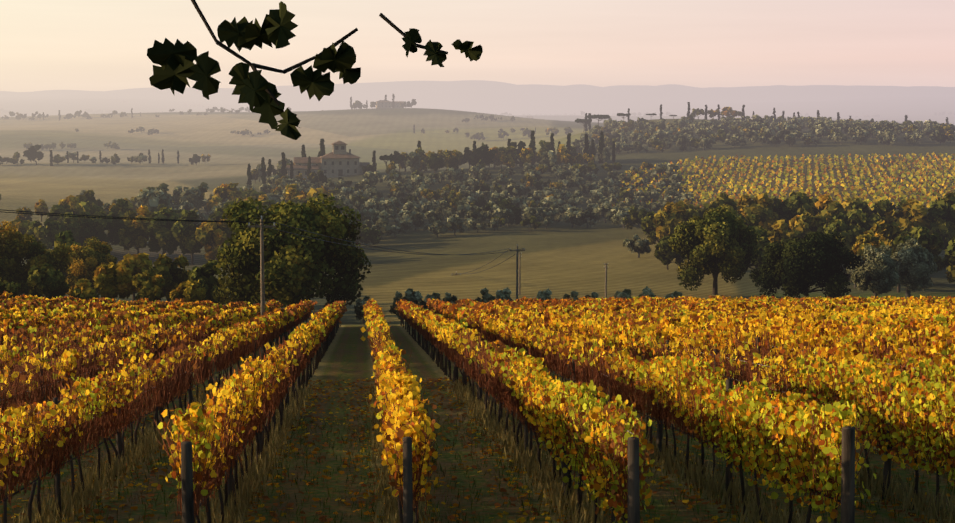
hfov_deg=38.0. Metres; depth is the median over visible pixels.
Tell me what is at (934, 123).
olive tree
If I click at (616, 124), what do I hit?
olive tree
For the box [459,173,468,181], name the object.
olive tree
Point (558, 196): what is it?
olive tree
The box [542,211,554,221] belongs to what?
olive tree
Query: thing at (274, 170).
oak tree
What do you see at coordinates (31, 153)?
dark oak tree
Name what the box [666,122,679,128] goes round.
olive tree
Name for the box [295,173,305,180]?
autumn tree
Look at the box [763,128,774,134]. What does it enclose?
olive tree
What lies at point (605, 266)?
power pole
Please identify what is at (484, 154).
dark oak tree
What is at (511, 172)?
olive tree
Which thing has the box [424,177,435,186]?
olive tree
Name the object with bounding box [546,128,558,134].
autumn tree
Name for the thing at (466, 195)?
olive tree
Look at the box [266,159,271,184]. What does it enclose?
cypress tree
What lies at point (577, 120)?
pine tree
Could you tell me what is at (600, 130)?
olive tree
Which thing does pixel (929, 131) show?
olive tree
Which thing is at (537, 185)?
dark oak tree
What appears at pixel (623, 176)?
olive tree
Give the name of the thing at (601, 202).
olive tree
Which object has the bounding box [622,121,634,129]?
autumn tree
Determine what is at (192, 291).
bush
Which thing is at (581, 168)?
oak tree
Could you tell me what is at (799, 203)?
oak tree
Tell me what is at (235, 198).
autumn tree
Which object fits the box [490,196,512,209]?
dark oak tree
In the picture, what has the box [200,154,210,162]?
autumn tree
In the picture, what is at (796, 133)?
olive tree
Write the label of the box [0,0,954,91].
sky
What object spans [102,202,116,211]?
olive tree
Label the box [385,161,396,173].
autumn tree
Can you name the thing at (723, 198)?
oak tree
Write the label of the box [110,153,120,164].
oak tree
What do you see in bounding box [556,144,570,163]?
autumn tree
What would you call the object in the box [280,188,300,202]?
olive tree
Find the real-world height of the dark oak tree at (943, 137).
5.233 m
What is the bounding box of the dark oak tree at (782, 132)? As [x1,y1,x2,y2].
[779,130,789,141]
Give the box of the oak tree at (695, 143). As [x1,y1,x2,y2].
[690,138,701,149]
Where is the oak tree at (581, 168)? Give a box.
[571,163,586,173]
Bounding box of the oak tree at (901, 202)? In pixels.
[873,199,906,213]
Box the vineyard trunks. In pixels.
[3,326,938,522]
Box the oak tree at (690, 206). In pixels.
[685,204,701,210]
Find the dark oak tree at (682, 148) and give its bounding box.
[679,145,685,150]
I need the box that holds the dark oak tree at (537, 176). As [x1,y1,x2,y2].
[534,173,541,180]
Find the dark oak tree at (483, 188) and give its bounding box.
[474,185,489,192]
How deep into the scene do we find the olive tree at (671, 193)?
382.90 m
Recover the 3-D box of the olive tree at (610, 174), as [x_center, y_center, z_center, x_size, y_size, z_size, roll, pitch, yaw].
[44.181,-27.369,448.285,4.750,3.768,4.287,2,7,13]
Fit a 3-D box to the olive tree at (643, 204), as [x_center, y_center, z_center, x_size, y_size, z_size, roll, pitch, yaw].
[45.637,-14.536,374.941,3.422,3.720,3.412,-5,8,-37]
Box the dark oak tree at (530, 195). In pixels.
[525,193,539,201]
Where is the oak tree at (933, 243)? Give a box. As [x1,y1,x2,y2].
[909,226,946,271]
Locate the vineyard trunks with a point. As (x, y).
(327, 342)
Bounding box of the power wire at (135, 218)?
[0,209,272,222]
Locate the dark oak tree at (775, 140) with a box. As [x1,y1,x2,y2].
[771,136,780,144]
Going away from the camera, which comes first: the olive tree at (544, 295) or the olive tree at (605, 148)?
the olive tree at (544, 295)
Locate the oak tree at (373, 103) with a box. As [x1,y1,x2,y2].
[370,101,376,107]
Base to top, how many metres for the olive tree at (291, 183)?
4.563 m
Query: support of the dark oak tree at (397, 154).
on the terrain
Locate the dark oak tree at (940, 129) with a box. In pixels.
[932,126,944,136]
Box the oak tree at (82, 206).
[73,200,106,215]
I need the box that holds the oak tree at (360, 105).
[353,100,362,108]
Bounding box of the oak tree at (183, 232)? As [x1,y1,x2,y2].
[171,209,203,264]
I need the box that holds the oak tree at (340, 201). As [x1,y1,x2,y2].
[333,197,345,212]
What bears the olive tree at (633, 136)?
on the terrain
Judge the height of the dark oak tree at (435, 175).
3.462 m
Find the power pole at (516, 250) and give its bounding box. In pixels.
[509,245,524,298]
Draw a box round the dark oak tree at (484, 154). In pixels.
[469,142,496,165]
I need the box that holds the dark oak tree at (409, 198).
[400,194,416,203]
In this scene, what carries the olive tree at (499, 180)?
on the terrain
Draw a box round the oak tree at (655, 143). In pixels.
[651,140,662,151]
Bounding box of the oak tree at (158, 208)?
[150,204,171,214]
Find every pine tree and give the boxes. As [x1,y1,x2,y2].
[379,155,395,165]
[395,156,410,171]
[575,118,590,131]
[586,114,610,125]
[617,113,630,118]
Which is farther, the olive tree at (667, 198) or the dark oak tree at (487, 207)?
the olive tree at (667, 198)
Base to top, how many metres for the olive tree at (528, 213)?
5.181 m
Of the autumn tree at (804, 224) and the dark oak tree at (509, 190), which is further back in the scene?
the dark oak tree at (509, 190)
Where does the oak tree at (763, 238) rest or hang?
on the terrain
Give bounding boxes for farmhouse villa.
[286,141,369,179]
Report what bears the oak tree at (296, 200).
on the terrain
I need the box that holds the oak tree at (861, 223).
[828,212,868,238]
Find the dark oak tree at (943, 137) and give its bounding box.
[935,132,947,143]
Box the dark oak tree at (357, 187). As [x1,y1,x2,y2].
[354,183,364,190]
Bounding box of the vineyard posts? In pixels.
[29,308,932,522]
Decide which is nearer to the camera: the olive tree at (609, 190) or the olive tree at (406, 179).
the olive tree at (609, 190)
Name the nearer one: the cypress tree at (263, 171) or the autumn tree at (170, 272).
the autumn tree at (170, 272)
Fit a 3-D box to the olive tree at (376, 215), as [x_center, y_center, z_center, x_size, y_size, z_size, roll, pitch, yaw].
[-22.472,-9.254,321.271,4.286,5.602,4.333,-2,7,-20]
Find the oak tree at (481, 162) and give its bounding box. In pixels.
[478,159,485,169]
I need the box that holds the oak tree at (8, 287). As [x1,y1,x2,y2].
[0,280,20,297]
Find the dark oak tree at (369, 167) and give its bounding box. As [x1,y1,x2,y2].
[362,164,376,173]
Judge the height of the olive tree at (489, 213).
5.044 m
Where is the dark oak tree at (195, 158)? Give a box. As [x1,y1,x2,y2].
[189,154,200,164]
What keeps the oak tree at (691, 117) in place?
on the terrain
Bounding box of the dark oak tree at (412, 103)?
[407,99,416,106]
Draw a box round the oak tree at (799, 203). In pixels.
[774,191,817,230]
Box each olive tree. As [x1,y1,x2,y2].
[65,152,76,162]
[67,143,76,147]
[89,157,96,162]
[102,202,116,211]
[133,155,146,163]
[135,183,168,207]
[137,188,169,210]
[165,193,172,205]
[172,186,188,203]
[174,201,193,210]
[179,182,208,209]
[197,212,208,219]
[202,199,210,213]
[214,200,229,211]
[256,164,266,181]
[259,183,271,194]
[266,174,278,185]
[266,185,279,192]
[268,193,282,200]
[277,158,290,172]
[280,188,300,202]
[281,179,290,188]
[284,181,298,188]
[291,178,305,184]
[297,181,310,190]
[323,178,337,191]
[323,293,344,314]
[336,179,347,188]
[338,194,352,205]
[340,186,354,197]
[346,190,365,200]
[348,201,364,210]
[352,209,367,220]
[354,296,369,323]
[355,220,373,229]
[359,178,375,189]
[360,202,381,213]
[362,171,378,182]
[363,188,379,200]
[364,186,382,198]
[365,200,379,207]
[367,208,377,224]
[369,195,383,201]
[371,210,387,224]
[374,171,382,182]
[376,217,390,239]
[378,198,396,213]
[383,169,401,181]
[386,209,396,219]
[387,179,395,186]
[387,225,406,236]
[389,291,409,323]
[390,197,402,208]
[391,181,406,191]
[397,219,411,230]
[398,174,410,183]
[399,209,416,221]
[402,181,413,192]
[403,201,421,211]
[403,212,425,230]
[404,151,420,173]
[405,288,426,304]
[411,175,424,185]
[412,189,421,198]
[413,182,427,190]
[416,196,427,202]
[421,201,438,212]
[421,292,440,309]
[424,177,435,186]
[424,224,432,229]
[425,210,443,223]
[428,223,447,236]
[431,220,444,232]
[435,171,447,183]
[435,200,450,219]
[441,190,449,200]
[441,292,457,303]
[444,170,458,180]
[444,199,470,217]
[444,215,463,235]
[446,167,456,180]
[451,182,465,191]
[456,168,464,177]
[458,190,471,198]
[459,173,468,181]
[463,178,478,189]
[463,196,477,204]
[463,217,475,229]
[465,186,474,193]
[465,210,486,222]
[467,220,485,232]
[468,164,480,177]
[470,205,479,211]
[475,287,495,302]
[476,190,491,200]
[478,168,492,182]
[480,205,502,218]
[489,181,499,190]
[489,192,500,202]
[490,218,498,230]
[492,176,502,184]
[492,208,508,226]
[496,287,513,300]
[499,174,508,186]
[500,190,508,197]
[502,209,515,225]
[505,179,516,189]
[506,167,515,175]
[507,183,530,195]
[508,185,525,196]
[511,196,526,208]
[521,162,535,174]
[521,204,530,213]
[522,207,542,227]
[523,168,539,180]
[526,195,538,205]
[533,190,541,197]
[534,207,546,222]
[536,288,551,300]
[538,199,555,210]
[540,150,557,171]
[540,187,557,200]
[541,217,552,228]
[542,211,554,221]
[543,196,557,202]
[543,207,560,222]
[544,162,558,175]
[549,203,566,216]
[551,166,562,178]
[554,193,564,200]
[556,199,566,205]
[557,178,580,190]
[558,169,573,179]
[558,204,570,207]
[560,163,570,170]
[562,206,578,225]
[563,212,580,227]
[563,291,578,300]
[565,193,583,206]
[566,173,580,181]
[571,169,584,176]
[572,143,582,154]
[576,209,597,227]
[579,182,596,196]
[583,145,599,155]
[585,292,598,297]
[586,192,603,203]
[589,189,602,200]
[590,128,597,139]
[593,202,611,222]
[597,129,609,135]
[597,147,611,161]
[597,178,613,187]
[598,198,608,206]
[599,150,609,161]
[599,210,606,220]
[600,186,614,196]
[605,118,616,126]
[606,206,629,226]
[607,171,619,181]
[607,196,616,206]
[610,193,619,202]
[611,121,619,128]
[611,129,617,135]
[611,210,635,228]
[613,180,620,188]
[614,289,631,298]
[615,142,626,153]
[617,201,631,207]
[618,120,626,127]
[618,130,629,135]
[618,172,630,182]
[620,138,628,142]
[623,234,651,257]
[624,143,634,152]
[625,185,632,192]
[625,196,640,205]
[629,131,642,140]
[631,203,650,211]
[633,141,644,153]
[634,190,650,202]
[636,136,645,144]
[637,117,647,122]
[637,206,649,224]
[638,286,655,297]
[641,201,652,208]
[643,127,656,134]
[643,184,652,190]
[646,135,656,148]
[646,191,656,202]
[648,169,658,181]
[650,191,660,198]
[651,202,660,211]
[652,132,666,138]
[655,163,661,170]
[656,183,663,193]
[658,195,675,207]
[663,190,678,199]
[664,186,684,194]
[665,130,672,137]
[665,163,679,172]
[665,171,679,180]
[665,291,682,297]
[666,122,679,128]
[668,132,686,137]
[669,182,681,189]
[670,174,685,184]
[676,119,686,128]
[676,138,692,146]
[680,127,692,138]
[681,192,694,204]
[687,134,694,139]
[689,121,697,128]
[694,123,707,131]
[695,128,709,136]
[698,138,709,149]
[700,134,715,139]
[707,137,715,148]
[708,124,721,132]
[729,136,740,146]
[735,137,746,146]
[736,130,746,137]
[737,122,748,130]
[745,130,759,142]
[748,124,759,130]
[749,136,757,143]
[751,114,760,119]
[755,136,765,144]
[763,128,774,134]
[780,122,787,131]
[785,125,795,132]
[791,130,798,137]
[797,121,803,128]
[801,133,809,140]
[808,122,814,129]
[809,125,818,133]
[813,138,821,145]
[815,128,827,136]
[815,129,825,138]
[818,124,827,136]
[828,132,839,142]
[832,122,841,130]
[834,134,847,143]
[837,122,845,131]
[847,127,857,139]
[852,136,860,143]
[855,123,868,129]
[855,129,869,136]
[856,131,867,143]
[865,127,877,137]
[871,124,882,129]
[877,130,892,143]
[878,121,886,127]
[878,136,887,144]
[885,135,896,145]
[906,134,916,144]
[915,121,922,128]
[916,133,923,142]
[924,120,937,125]
[924,126,934,135]
[928,130,940,142]
[931,121,939,127]
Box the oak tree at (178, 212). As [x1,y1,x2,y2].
[168,207,199,223]
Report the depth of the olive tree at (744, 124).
613.10 m
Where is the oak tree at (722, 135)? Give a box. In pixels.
[717,129,726,142]
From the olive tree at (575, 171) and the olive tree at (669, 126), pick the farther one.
the olive tree at (669, 126)
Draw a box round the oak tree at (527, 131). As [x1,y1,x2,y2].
[522,128,534,137]
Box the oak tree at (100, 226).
[89,211,126,245]
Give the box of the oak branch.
[147,0,482,139]
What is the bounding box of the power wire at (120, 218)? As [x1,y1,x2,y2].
[0,211,247,222]
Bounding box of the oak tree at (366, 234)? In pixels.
[354,222,380,246]
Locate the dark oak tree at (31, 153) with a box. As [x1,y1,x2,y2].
[23,144,43,164]
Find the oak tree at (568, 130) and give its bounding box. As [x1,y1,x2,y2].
[564,127,572,134]
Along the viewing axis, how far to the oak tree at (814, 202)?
270.68 m
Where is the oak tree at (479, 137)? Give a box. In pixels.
[470,132,484,140]
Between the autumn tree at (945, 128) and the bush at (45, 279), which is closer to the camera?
the bush at (45, 279)
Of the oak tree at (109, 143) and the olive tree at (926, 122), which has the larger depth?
the oak tree at (109, 143)
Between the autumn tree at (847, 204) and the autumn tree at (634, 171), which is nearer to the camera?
the autumn tree at (847, 204)
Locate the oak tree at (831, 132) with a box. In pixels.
[827,129,841,141]
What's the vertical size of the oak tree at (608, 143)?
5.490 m
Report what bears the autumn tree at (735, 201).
on the terrain
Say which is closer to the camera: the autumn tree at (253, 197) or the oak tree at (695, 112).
the autumn tree at (253, 197)
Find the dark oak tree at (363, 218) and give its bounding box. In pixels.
[358,216,368,226]
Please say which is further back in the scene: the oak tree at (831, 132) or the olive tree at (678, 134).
the olive tree at (678, 134)
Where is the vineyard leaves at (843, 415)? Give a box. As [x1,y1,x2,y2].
[0,351,954,522]
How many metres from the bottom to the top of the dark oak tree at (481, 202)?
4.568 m
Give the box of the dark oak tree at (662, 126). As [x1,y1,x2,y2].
[655,123,665,129]
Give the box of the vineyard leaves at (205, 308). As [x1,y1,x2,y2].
[0,291,954,326]
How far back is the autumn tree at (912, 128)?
574.30 m
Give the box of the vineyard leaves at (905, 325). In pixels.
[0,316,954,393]
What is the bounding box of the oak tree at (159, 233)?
[145,207,182,254]
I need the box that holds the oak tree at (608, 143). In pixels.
[604,138,616,146]
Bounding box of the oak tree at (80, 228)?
[63,211,93,246]
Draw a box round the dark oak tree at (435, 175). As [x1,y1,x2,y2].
[433,173,443,182]
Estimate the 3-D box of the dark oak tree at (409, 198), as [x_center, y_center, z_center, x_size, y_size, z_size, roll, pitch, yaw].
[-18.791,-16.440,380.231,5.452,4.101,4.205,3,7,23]
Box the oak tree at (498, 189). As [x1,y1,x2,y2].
[493,185,502,193]
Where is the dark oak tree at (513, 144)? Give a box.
[510,141,525,165]
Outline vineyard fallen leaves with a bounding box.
[0,373,954,522]
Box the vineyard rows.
[612,152,954,209]
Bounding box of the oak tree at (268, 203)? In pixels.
[248,199,275,217]
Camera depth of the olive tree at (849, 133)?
561.96 m
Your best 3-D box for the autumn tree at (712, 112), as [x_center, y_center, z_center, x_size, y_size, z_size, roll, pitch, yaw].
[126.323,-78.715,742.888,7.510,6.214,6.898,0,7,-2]
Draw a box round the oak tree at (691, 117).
[683,115,694,121]
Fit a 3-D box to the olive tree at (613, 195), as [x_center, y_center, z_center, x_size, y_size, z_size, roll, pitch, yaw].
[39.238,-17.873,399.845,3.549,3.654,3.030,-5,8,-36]
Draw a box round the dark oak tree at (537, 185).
[533,180,546,190]
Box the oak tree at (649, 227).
[641,211,659,244]
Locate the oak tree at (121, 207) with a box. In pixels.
[110,198,135,216]
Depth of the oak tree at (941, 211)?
234.17 m
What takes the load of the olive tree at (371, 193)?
on the terrain
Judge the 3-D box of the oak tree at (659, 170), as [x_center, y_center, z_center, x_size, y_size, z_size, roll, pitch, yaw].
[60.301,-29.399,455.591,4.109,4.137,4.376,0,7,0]
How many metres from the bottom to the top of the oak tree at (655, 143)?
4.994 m
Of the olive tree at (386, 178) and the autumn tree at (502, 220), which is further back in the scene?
the olive tree at (386, 178)
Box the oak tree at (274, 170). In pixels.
[266,165,276,175]
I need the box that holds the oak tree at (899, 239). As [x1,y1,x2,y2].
[887,235,911,292]
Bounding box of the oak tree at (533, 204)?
[530,202,542,207]
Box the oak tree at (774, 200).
[769,196,781,204]
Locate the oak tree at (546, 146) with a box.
[537,140,555,153]
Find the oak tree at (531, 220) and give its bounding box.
[520,216,540,231]
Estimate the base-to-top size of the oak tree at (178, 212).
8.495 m
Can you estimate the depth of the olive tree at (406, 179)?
430.12 m
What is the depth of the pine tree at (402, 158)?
477.19 m
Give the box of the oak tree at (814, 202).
[810,198,821,212]
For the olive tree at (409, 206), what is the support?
on the terrain
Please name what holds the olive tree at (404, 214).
on the terrain
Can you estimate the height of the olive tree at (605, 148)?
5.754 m
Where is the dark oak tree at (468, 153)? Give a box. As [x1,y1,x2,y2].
[460,147,473,167]
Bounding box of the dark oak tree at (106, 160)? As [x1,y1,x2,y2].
[101,157,109,162]
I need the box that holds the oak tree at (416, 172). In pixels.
[411,170,423,176]
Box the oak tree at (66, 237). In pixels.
[46,230,81,296]
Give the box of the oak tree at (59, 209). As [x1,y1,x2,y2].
[47,204,74,222]
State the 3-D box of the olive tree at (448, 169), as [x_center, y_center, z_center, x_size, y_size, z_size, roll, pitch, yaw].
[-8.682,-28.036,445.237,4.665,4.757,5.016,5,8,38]
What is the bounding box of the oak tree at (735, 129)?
[729,126,739,134]
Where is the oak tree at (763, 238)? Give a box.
[747,226,774,270]
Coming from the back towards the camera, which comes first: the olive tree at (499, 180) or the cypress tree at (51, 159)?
the cypress tree at (51, 159)
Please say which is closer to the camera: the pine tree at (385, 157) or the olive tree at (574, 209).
the olive tree at (574, 209)
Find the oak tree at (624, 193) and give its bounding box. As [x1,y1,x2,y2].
[618,187,633,198]
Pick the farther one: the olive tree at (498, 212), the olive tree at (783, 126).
the olive tree at (783, 126)
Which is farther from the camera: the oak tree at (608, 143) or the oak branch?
the oak tree at (608, 143)
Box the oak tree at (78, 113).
[74,110,82,116]
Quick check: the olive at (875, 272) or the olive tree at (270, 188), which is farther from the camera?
the olive tree at (270, 188)
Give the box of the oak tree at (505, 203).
[497,198,515,208]
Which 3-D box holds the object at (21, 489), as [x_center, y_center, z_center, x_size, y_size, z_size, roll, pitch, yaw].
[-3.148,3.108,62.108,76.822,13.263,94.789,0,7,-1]
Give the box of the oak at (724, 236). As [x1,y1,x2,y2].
[668,204,760,294]
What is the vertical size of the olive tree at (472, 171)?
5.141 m
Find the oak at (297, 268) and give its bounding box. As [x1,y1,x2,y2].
[213,193,371,307]
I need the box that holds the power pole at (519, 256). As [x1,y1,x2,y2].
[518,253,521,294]
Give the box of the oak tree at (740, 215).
[728,207,744,220]
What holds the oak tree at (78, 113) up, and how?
on the terrain
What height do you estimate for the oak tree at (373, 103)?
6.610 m
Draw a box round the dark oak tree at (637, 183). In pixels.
[635,180,643,187]
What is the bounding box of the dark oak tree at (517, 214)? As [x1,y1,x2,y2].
[505,206,521,224]
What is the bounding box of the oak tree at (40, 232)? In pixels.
[24,218,65,248]
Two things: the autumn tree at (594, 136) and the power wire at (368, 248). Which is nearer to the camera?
the power wire at (368, 248)
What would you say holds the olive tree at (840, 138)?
on the terrain
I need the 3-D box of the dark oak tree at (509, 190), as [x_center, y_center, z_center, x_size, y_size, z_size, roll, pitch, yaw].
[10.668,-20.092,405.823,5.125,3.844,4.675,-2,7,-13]
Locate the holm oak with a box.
[749,231,861,297]
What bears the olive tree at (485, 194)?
on the terrain
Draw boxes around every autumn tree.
[0,220,72,297]
[2,157,9,163]
[2,217,29,239]
[15,112,21,119]
[15,207,32,221]
[53,154,61,162]
[55,156,65,163]
[65,236,116,294]
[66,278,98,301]
[76,190,102,207]
[79,154,89,160]
[117,205,150,253]
[130,196,137,202]
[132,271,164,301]
[150,253,190,301]
[195,217,235,261]
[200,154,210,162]
[230,197,241,204]
[242,196,257,200]
[251,169,258,182]
[258,194,268,200]
[270,186,281,193]
[275,176,287,186]
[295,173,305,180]
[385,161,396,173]
[390,185,399,193]
[399,152,408,168]
[415,147,426,165]
[420,189,440,200]
[437,184,456,197]
[443,151,459,168]
[443,190,461,200]
[449,197,458,210]
[488,216,504,229]
[520,173,536,186]
[535,164,547,173]
[537,149,545,159]
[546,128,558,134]
[549,182,561,189]
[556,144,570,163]
[591,134,599,140]
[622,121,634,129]
[632,169,641,174]
[641,162,652,170]
[652,200,698,239]
[656,145,663,152]
[708,109,718,117]
[709,198,737,208]
[736,192,779,230]
[765,219,800,247]
[789,212,826,237]
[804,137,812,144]
[815,193,847,225]
[841,196,872,216]
[849,230,884,260]
[870,219,912,250]
[884,199,934,234]
[903,126,915,132]
[940,125,951,133]
[945,129,954,135]
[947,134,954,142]
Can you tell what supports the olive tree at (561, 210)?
on the terrain
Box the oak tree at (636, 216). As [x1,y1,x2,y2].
[622,207,654,232]
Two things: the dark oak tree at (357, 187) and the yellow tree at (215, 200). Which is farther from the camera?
the dark oak tree at (357, 187)
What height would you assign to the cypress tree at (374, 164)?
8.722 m
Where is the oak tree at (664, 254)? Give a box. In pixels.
[654,236,684,269]
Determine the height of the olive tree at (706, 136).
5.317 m
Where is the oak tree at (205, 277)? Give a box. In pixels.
[189,260,230,304]
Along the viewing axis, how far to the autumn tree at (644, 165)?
467.01 m
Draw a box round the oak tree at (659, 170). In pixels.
[657,166,666,175]
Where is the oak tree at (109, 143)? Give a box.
[107,141,117,148]
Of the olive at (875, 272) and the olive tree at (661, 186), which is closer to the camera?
the olive at (875, 272)
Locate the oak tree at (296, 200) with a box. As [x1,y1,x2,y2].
[286,197,309,204]
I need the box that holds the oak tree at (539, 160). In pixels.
[536,156,548,164]
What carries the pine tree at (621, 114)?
on the terrain
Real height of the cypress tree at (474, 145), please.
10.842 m
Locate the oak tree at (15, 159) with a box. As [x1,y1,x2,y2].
[10,152,24,164]
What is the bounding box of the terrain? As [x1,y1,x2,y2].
[0,80,954,522]
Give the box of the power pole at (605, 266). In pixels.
[604,263,607,297]
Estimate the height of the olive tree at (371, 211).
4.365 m
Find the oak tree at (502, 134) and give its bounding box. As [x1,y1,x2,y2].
[498,131,508,139]
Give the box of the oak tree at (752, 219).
[734,213,761,227]
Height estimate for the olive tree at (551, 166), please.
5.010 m
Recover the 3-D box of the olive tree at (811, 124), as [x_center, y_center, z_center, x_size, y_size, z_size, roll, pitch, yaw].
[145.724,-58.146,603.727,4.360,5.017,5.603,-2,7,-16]
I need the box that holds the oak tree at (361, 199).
[351,195,368,204]
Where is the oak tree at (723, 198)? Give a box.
[689,192,747,218]
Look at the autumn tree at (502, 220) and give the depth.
320.95 m
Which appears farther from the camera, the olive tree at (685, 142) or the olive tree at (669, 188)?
the olive tree at (685, 142)
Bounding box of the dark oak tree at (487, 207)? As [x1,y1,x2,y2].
[475,203,503,222]
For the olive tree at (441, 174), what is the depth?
437.78 m
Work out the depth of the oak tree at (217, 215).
283.55 m
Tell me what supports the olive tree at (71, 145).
on the terrain
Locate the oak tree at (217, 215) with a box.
[209,201,238,220]
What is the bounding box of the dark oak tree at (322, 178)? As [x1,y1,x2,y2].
[311,173,328,185]
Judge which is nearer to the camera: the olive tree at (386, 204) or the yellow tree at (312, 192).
the yellow tree at (312, 192)
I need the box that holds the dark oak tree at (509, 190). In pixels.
[507,186,521,196]
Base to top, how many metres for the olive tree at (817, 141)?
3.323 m
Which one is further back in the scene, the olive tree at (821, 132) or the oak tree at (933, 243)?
the olive tree at (821, 132)
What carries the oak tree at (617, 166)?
on the terrain
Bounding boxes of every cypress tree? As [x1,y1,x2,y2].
[49,150,52,165]
[148,149,150,162]
[161,149,164,162]
[246,164,252,185]
[260,157,266,183]
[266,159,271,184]
[280,152,287,175]
[289,160,293,178]
[301,144,305,156]
[307,156,311,175]
[317,138,325,156]
[372,151,376,171]
[472,141,476,165]
[507,139,510,167]
[518,141,522,166]
[529,130,536,164]
[550,133,554,150]
[566,133,571,150]
[583,134,589,162]
[584,113,587,131]
[588,113,591,129]
[590,139,595,161]
[597,131,604,162]
[611,141,615,161]
[660,104,662,118]
[686,102,690,116]
[704,105,707,118]
[717,104,720,119]
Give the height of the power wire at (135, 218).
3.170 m
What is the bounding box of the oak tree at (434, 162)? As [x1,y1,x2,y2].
[426,153,443,172]
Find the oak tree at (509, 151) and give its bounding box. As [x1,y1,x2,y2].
[503,146,515,165]
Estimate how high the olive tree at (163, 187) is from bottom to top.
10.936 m
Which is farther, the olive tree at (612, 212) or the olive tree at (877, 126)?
the olive tree at (877, 126)
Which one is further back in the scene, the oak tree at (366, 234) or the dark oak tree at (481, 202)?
the dark oak tree at (481, 202)
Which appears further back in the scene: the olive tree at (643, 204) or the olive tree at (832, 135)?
the olive tree at (832, 135)
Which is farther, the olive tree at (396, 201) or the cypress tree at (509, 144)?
the cypress tree at (509, 144)
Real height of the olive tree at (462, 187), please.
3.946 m
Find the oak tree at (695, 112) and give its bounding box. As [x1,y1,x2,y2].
[690,108,704,118]
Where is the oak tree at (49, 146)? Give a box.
[44,144,54,149]
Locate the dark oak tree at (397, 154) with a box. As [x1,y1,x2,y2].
[389,151,406,171]
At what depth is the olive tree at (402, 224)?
318.35 m
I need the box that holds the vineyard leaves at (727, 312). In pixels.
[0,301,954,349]
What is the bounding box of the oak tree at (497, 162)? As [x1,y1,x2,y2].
[495,147,504,167]
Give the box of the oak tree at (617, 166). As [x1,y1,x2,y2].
[613,162,622,172]
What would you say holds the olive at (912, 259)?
on the terrain
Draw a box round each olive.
[842,257,863,287]
[851,244,900,297]
[890,238,937,298]
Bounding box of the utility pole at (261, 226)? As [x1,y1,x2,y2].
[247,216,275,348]
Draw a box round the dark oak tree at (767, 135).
[765,132,772,139]
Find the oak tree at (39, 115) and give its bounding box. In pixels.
[32,111,41,118]
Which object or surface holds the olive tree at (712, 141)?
on the terrain
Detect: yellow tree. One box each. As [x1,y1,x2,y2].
[34,199,48,221]
[58,195,80,210]
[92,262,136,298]
[104,203,115,214]
[116,253,152,300]
[124,198,136,212]
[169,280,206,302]
[207,194,222,210]
[213,183,244,202]
[283,183,307,201]
[286,187,305,199]
[297,186,334,203]
[425,149,443,167]
[453,149,463,165]
[488,146,505,167]
[518,148,533,162]
[561,153,576,164]
[582,153,594,162]
[721,106,741,116]
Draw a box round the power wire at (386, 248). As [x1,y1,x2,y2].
[275,222,523,254]
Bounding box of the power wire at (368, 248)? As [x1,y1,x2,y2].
[250,222,509,254]
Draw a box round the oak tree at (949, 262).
[941,235,954,282]
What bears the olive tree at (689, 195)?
on the terrain
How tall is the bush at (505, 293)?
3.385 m
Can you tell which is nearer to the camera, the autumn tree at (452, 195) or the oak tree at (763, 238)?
the oak tree at (763, 238)
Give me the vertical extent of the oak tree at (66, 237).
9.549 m
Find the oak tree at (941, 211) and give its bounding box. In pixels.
[927,192,954,258]
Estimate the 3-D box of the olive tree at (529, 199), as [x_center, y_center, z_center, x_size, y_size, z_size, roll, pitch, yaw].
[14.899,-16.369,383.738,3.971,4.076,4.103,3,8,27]
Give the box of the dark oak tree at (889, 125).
[886,123,893,128]
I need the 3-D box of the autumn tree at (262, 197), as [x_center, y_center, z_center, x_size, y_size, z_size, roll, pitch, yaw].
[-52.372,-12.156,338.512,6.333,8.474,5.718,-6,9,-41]
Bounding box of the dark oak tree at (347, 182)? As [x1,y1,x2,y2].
[338,177,351,184]
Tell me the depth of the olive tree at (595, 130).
658.00 m
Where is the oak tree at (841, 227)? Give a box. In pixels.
[817,219,856,251]
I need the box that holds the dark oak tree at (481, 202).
[471,196,486,208]
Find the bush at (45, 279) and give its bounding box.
[27,263,69,298]
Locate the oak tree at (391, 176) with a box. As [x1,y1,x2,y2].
[389,172,402,179]
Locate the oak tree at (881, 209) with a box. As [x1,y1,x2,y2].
[847,200,889,229]
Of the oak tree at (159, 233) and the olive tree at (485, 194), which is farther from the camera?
the olive tree at (485, 194)
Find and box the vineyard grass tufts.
[0,378,954,522]
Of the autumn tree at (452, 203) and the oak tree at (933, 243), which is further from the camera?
the autumn tree at (452, 203)
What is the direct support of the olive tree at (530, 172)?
on the terrain
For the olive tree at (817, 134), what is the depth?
569.55 m
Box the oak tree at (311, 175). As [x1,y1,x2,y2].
[307,170,323,179]
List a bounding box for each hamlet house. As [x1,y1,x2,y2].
[376,100,390,107]
[391,101,403,107]
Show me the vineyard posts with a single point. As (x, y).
(848, 479)
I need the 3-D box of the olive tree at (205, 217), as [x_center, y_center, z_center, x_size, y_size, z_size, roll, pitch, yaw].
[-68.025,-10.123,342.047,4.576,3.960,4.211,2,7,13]
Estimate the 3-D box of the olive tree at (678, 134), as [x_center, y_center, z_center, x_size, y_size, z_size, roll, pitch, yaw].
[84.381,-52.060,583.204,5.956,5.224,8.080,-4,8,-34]
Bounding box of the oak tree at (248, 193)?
[241,189,266,199]
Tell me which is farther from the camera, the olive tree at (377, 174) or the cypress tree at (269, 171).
the cypress tree at (269, 171)

